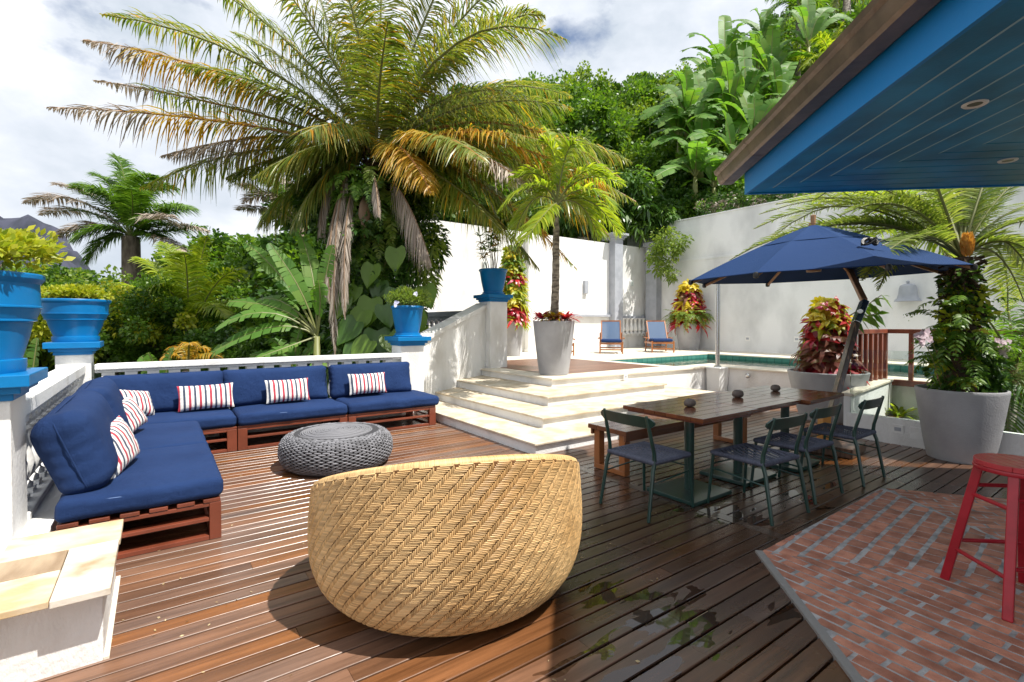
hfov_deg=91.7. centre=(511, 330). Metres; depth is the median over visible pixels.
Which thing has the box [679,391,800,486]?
dining table
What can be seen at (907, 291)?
bell lamp
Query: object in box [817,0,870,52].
leafy tree
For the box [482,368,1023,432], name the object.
terrace wall
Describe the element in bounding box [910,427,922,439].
wall cover
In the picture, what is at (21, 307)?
blue pot
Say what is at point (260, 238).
leafy tree
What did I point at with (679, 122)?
banana plant
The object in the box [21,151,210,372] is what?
palm tree
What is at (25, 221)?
mountain
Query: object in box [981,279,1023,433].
palm tree
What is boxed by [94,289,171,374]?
leafy tree
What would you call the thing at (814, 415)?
dining chair
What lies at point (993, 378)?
climbing plants
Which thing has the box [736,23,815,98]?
banana plant
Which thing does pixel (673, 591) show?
wooden deck
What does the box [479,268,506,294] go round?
blue pot
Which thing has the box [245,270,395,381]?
leafy tree
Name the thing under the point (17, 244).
potted shrub
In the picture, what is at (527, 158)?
leafy tree
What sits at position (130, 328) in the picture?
hedge
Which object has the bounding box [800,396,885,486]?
dining chair
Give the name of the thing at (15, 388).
pillar
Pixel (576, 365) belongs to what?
landing deck
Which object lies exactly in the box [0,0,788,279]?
sky
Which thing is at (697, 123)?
banana plant
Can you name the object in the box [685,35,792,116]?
banana plant
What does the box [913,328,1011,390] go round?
orchids
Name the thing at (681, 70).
leafy tree
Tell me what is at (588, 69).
leafy tree
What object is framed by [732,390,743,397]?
stone candle holder
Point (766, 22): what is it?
banana plant
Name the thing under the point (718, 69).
banana plant
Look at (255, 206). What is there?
palm tree
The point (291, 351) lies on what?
banana plant
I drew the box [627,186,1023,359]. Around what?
side wall
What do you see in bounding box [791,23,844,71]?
palm tree
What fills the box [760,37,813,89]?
leafy tree
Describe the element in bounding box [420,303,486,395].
stair wall
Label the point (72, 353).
pillar
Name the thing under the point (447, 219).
leafy tree
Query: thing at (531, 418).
terrace steps
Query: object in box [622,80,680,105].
leafy tree
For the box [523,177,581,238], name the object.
leafy tree
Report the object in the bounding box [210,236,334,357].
banana plant
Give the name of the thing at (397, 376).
back cushion
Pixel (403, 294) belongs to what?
potted shrub
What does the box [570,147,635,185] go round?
leafy tree
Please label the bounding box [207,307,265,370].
leafy tree
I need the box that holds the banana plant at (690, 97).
[638,63,736,141]
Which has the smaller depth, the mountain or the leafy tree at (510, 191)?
the leafy tree at (510, 191)
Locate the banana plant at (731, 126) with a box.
[686,105,752,185]
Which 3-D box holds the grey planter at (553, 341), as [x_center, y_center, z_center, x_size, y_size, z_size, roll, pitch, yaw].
[0.751,0.299,8.928,0.746,0.950,0.746,-1,1,-36]
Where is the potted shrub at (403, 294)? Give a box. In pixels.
[383,285,432,307]
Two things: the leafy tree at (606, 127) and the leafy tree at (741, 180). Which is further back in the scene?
the leafy tree at (606, 127)
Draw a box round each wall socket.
[794,336,799,341]
[892,424,903,433]
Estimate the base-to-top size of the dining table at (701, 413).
0.746 m
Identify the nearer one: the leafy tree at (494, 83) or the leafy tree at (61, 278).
the leafy tree at (61, 278)
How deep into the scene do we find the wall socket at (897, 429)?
6.04 m
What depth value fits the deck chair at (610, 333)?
15.51 m
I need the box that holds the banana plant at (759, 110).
[705,90,781,147]
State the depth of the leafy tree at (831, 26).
29.29 m
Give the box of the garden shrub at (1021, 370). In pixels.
[1018,355,1023,374]
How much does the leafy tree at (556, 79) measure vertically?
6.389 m
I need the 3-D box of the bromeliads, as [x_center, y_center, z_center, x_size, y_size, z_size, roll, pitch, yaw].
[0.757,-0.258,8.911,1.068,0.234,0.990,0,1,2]
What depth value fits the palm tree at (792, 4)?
25.70 m
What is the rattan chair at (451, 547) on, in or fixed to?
on the wooden deck at (673, 591)
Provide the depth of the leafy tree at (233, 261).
15.25 m
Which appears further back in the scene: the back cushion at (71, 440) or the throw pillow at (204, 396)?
the throw pillow at (204, 396)
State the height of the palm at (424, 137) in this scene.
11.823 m
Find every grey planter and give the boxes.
[507,321,522,355]
[533,321,574,374]
[676,323,701,349]
[787,368,870,422]
[914,384,1010,464]
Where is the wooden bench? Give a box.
[588,414,750,476]
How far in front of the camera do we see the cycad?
5.51 m
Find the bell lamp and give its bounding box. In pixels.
[893,281,921,301]
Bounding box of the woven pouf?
[277,422,392,475]
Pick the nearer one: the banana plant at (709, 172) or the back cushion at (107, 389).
the back cushion at (107, 389)
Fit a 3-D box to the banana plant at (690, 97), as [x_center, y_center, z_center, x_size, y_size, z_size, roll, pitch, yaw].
[7.397,-9.393,20.507,4.140,3.188,1.953,0,1,-5]
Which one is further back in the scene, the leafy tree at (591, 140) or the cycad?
the leafy tree at (591, 140)
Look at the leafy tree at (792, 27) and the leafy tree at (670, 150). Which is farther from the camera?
the leafy tree at (792, 27)
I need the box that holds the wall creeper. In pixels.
[530,161,685,247]
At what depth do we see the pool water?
12.76 m
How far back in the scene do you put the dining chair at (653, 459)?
3.96 m
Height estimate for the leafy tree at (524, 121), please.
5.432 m
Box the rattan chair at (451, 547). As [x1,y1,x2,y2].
[307,454,581,636]
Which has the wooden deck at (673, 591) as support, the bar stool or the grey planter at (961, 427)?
the grey planter at (961, 427)
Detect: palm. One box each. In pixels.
[44,0,637,354]
[472,219,503,267]
[497,125,625,320]
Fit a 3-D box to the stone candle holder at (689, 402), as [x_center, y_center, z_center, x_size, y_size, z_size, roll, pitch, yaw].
[1.554,0.628,4.340,0.117,0.067,0.096,-1,1,-36]
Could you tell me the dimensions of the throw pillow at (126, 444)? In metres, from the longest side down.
0.540 x 0.330 x 0.147 m
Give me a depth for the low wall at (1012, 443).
6.03 m
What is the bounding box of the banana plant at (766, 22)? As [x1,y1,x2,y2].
[730,8,794,46]
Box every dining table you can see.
[623,397,758,506]
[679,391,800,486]
[730,385,843,471]
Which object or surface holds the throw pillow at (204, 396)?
on the seat cushion at (210, 418)
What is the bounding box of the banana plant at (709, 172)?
[676,150,740,213]
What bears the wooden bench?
on the wooden deck at (673, 591)
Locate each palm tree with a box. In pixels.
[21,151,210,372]
[107,236,246,346]
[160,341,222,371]
[233,168,303,265]
[763,0,832,79]
[772,190,986,348]
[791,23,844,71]
[829,0,869,26]
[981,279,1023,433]
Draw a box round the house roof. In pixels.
[714,0,1023,194]
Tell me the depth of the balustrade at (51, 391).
3.54 m
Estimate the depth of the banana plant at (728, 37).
23.45 m
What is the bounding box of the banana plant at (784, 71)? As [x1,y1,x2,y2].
[737,54,797,100]
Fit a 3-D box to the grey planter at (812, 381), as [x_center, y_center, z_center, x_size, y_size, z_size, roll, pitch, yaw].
[4.855,0.988,7.667,1.084,0.740,1.085,-1,1,-36]
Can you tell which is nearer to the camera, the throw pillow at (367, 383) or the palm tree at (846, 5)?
the throw pillow at (367, 383)
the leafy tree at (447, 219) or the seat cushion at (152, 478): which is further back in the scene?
the leafy tree at (447, 219)
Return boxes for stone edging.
[104,575,120,659]
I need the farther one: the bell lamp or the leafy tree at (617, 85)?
the leafy tree at (617, 85)
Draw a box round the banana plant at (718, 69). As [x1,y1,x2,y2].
[660,38,771,124]
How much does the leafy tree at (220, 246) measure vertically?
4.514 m
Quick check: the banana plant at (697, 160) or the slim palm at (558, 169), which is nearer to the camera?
the slim palm at (558, 169)
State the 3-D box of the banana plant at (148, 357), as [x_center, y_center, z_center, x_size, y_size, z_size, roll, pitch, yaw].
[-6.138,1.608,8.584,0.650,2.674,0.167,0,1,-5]
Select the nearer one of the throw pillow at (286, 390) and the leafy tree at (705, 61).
the throw pillow at (286, 390)
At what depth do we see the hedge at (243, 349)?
10.55 m
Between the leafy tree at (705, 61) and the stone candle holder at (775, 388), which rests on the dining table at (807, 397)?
the stone candle holder at (775, 388)
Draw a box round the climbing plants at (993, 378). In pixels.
[901,260,1023,406]
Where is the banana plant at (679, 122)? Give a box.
[645,90,717,158]
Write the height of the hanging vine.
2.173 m
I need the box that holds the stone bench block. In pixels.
[0,519,123,681]
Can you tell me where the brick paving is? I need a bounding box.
[763,488,1023,681]
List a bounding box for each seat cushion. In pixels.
[54,443,222,522]
[133,421,207,449]
[145,407,236,429]
[230,397,347,425]
[332,390,438,413]
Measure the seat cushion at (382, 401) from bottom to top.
0.166 m
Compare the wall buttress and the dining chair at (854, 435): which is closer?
the dining chair at (854, 435)
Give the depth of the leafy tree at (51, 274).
14.76 m
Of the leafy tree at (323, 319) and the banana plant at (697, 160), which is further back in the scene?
the banana plant at (697, 160)
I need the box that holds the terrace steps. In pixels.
[417,375,714,453]
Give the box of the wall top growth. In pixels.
[693,184,808,215]
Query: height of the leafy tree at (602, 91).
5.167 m
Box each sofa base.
[55,495,221,559]
[202,425,236,453]
[236,414,346,450]
[330,405,435,430]
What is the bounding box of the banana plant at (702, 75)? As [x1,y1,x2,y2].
[654,65,735,127]
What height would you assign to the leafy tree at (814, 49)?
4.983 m
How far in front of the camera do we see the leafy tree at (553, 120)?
25.44 m
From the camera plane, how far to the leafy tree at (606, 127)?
24.53 m
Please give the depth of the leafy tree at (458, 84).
35.12 m
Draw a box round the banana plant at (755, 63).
[747,26,792,71]
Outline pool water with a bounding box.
[632,357,933,378]
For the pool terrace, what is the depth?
11.16 m
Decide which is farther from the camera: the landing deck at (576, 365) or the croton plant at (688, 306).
the croton plant at (688, 306)
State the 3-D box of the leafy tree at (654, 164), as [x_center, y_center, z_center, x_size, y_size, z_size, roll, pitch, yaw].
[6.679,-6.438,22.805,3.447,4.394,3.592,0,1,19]
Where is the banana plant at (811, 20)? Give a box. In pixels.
[777,0,852,70]
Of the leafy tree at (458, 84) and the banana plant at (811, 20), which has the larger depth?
the leafy tree at (458, 84)
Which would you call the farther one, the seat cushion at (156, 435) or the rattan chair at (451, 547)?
the seat cushion at (156, 435)
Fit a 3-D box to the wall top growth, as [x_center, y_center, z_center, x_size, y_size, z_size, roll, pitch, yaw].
[10.358,-4.203,13.113,1.375,1.645,12.729,-1,1,-36]
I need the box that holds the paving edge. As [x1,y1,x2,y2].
[755,550,865,681]
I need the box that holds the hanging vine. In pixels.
[643,226,694,286]
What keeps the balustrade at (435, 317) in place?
on the pool terrace
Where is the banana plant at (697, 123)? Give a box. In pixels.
[649,101,736,180]
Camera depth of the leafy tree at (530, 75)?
35.55 m
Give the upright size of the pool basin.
1.524 m
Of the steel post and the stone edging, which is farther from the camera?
the steel post
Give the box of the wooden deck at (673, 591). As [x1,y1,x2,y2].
[33,405,1007,681]
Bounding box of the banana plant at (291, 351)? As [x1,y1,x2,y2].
[249,327,326,366]
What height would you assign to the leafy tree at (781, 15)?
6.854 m
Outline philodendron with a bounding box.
[326,245,436,362]
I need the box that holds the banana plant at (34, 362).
[23,338,39,367]
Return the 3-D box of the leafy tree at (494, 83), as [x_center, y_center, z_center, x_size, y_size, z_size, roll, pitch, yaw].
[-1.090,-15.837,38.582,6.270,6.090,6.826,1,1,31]
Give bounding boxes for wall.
[410,219,645,351]
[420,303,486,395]
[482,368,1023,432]
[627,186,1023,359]
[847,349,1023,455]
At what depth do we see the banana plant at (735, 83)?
20.86 m
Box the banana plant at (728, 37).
[673,15,760,94]
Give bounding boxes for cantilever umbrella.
[688,215,977,458]
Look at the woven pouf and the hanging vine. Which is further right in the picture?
the hanging vine
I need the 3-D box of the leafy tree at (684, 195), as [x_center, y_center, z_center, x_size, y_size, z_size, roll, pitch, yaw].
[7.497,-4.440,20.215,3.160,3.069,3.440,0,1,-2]
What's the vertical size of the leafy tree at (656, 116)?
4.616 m
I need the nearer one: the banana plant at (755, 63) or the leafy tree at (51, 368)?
the leafy tree at (51, 368)
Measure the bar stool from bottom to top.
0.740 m
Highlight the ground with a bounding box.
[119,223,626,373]
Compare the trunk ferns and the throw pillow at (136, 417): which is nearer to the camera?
the throw pillow at (136, 417)
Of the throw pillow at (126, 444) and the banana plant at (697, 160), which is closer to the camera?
the throw pillow at (126, 444)
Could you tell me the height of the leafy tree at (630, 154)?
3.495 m
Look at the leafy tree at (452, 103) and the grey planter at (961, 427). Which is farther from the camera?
the leafy tree at (452, 103)
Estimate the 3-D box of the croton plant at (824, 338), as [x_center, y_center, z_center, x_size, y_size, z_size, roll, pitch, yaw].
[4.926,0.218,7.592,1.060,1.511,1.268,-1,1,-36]
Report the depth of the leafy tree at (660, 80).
36.44 m
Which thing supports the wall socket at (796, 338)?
attached to the side wall at (765, 318)
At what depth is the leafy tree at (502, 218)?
18.35 m
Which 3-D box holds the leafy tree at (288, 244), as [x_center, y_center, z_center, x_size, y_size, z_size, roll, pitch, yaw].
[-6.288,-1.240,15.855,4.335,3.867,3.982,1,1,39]
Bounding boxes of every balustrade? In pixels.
[18,365,85,537]
[94,353,402,437]
[426,311,460,326]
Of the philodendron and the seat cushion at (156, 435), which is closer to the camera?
the seat cushion at (156, 435)
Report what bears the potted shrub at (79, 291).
in the blue pot at (73, 320)
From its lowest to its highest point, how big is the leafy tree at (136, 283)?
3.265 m
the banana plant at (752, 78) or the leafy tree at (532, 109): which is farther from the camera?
the leafy tree at (532, 109)
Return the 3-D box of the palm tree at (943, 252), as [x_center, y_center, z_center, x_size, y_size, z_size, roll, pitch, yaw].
[7.373,-0.200,9.591,5.151,5.861,1.728,0,1,0]
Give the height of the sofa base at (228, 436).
0.281 m
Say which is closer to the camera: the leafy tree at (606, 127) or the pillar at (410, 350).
the pillar at (410, 350)
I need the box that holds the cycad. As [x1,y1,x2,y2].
[729,186,1023,392]
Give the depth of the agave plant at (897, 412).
7.96 m
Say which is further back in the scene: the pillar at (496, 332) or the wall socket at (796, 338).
the wall socket at (796, 338)
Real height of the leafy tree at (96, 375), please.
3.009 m
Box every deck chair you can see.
[597,320,624,353]
[644,320,674,352]
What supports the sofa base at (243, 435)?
on the wooden deck at (673, 591)
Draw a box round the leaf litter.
[112,453,670,680]
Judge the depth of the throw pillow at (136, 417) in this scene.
4.63 m
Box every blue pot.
[0,270,45,373]
[40,298,111,341]
[391,305,423,336]
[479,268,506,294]
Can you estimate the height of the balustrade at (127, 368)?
1.300 m
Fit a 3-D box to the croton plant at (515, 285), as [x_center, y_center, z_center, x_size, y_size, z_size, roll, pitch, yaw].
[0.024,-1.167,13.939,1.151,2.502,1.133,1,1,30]
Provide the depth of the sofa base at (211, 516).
3.27 m
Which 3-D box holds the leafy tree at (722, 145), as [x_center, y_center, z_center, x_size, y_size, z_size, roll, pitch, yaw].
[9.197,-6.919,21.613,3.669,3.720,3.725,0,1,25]
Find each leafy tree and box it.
[0,258,52,357]
[2,260,101,285]
[28,357,54,370]
[32,267,93,371]
[36,339,113,378]
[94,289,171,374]
[97,264,166,297]
[107,288,205,374]
[141,249,185,283]
[155,307,239,371]
[163,226,267,288]
[184,275,249,315]
[201,246,268,309]
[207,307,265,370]
[232,230,288,285]
[233,290,345,370]
[241,225,325,296]
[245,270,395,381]
[260,174,401,268]
[327,155,488,223]
[427,94,479,126]
[440,81,496,100]
[452,125,527,225]
[476,79,522,104]
[486,94,551,120]
[489,103,560,145]
[496,201,530,226]
[500,71,564,107]
[503,140,572,187]
[503,184,550,233]
[506,143,537,195]
[518,67,591,116]
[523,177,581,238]
[527,125,596,197]
[530,107,592,141]
[540,69,576,102]
[541,91,639,152]
[570,60,624,93]
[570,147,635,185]
[574,79,626,106]
[591,68,658,130]
[608,99,656,151]
[608,137,657,186]
[610,72,660,104]
[621,102,680,159]
[622,70,681,102]
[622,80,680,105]
[637,146,692,195]
[641,103,718,144]
[650,132,720,193]
[655,61,692,104]
[658,185,733,218]
[683,130,749,192]
[690,57,729,89]
[711,82,770,131]
[716,174,807,209]
[744,8,792,40]
[752,1,805,70]
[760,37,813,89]
[784,0,868,37]
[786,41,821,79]
[800,28,842,68]
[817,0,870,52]
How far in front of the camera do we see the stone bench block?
2.14 m
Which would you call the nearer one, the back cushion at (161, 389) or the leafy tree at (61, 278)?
the back cushion at (161, 389)
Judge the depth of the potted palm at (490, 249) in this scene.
10.21 m
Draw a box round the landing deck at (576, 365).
[500,359,659,373]
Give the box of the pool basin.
[611,354,1017,372]
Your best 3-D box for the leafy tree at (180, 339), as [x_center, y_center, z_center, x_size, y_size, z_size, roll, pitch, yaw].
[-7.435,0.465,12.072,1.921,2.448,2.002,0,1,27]
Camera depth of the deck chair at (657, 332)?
16.05 m
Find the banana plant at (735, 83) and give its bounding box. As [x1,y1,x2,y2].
[690,60,764,128]
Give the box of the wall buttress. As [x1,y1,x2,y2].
[706,366,728,391]
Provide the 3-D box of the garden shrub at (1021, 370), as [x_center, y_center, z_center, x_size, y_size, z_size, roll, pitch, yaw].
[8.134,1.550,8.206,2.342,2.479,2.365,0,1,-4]
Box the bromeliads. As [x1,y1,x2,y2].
[527,310,579,321]
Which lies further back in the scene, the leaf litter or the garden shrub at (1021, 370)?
the garden shrub at (1021, 370)
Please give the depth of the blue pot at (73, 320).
5.60 m
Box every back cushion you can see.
[30,390,117,494]
[73,377,128,425]
[103,370,222,412]
[222,365,327,407]
[328,361,411,398]
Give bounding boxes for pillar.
[0,367,47,545]
[42,341,103,390]
[384,336,430,414]
[473,294,512,367]
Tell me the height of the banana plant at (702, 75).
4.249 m
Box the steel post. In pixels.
[713,284,721,366]
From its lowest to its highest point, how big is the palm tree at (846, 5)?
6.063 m
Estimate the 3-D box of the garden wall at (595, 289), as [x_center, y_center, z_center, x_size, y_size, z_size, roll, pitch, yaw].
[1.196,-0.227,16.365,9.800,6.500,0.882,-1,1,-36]
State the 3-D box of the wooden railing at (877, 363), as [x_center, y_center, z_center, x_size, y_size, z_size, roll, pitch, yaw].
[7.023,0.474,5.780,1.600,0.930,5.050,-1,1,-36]
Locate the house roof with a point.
(883, 95)
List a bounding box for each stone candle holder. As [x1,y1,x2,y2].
[684,398,695,406]
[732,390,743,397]
[770,385,780,390]
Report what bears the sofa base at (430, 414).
on the wooden deck at (673, 591)
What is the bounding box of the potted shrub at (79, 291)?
[40,282,114,299]
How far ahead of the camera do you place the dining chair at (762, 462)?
3.88 m
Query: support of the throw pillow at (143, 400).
on the seat cushion at (210, 418)
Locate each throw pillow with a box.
[110,416,139,478]
[120,390,154,414]
[122,395,147,432]
[177,383,234,411]
[265,378,309,403]
[348,372,386,394]
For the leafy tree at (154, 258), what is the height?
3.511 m
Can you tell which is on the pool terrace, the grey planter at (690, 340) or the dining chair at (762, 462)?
the grey planter at (690, 340)
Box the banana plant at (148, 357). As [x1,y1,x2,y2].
[137,347,173,373]
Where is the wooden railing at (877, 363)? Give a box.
[843,329,1022,394]
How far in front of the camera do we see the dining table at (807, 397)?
5.15 m
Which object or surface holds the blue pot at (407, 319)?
on the pillar at (410, 350)
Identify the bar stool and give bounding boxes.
[940,453,1023,622]
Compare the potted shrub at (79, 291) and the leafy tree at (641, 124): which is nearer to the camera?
the potted shrub at (79, 291)
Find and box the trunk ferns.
[286,146,464,397]
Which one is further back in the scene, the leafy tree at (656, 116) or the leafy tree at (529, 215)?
the leafy tree at (656, 116)
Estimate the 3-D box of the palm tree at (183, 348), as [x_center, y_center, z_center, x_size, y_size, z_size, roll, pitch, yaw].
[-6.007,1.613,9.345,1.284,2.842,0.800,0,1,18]
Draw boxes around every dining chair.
[599,408,693,522]
[707,412,809,525]
[750,403,843,504]
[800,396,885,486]
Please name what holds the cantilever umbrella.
on the wooden deck at (673, 591)
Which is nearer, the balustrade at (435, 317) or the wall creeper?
the balustrade at (435, 317)
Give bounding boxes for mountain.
[0,215,97,281]
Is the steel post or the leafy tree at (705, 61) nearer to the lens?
the steel post
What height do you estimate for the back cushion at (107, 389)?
0.543 m
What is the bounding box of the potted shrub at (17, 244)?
[0,225,75,270]
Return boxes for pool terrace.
[481,347,1002,396]
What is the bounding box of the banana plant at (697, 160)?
[652,137,723,204]
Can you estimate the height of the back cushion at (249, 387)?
0.480 m
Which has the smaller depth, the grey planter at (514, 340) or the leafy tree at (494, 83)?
the grey planter at (514, 340)
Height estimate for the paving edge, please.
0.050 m
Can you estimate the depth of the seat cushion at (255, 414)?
6.14 m
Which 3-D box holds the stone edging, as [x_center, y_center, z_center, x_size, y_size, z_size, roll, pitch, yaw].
[-2.035,1.434,2.539,0.020,0.012,0.860,-1,1,-36]
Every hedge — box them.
[24,277,113,364]
[93,270,198,362]
[182,315,313,370]
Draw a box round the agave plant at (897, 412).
[886,403,916,419]
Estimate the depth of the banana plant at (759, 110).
20.29 m
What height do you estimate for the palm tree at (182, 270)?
5.376 m
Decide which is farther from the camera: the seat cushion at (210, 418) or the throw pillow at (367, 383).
the throw pillow at (367, 383)

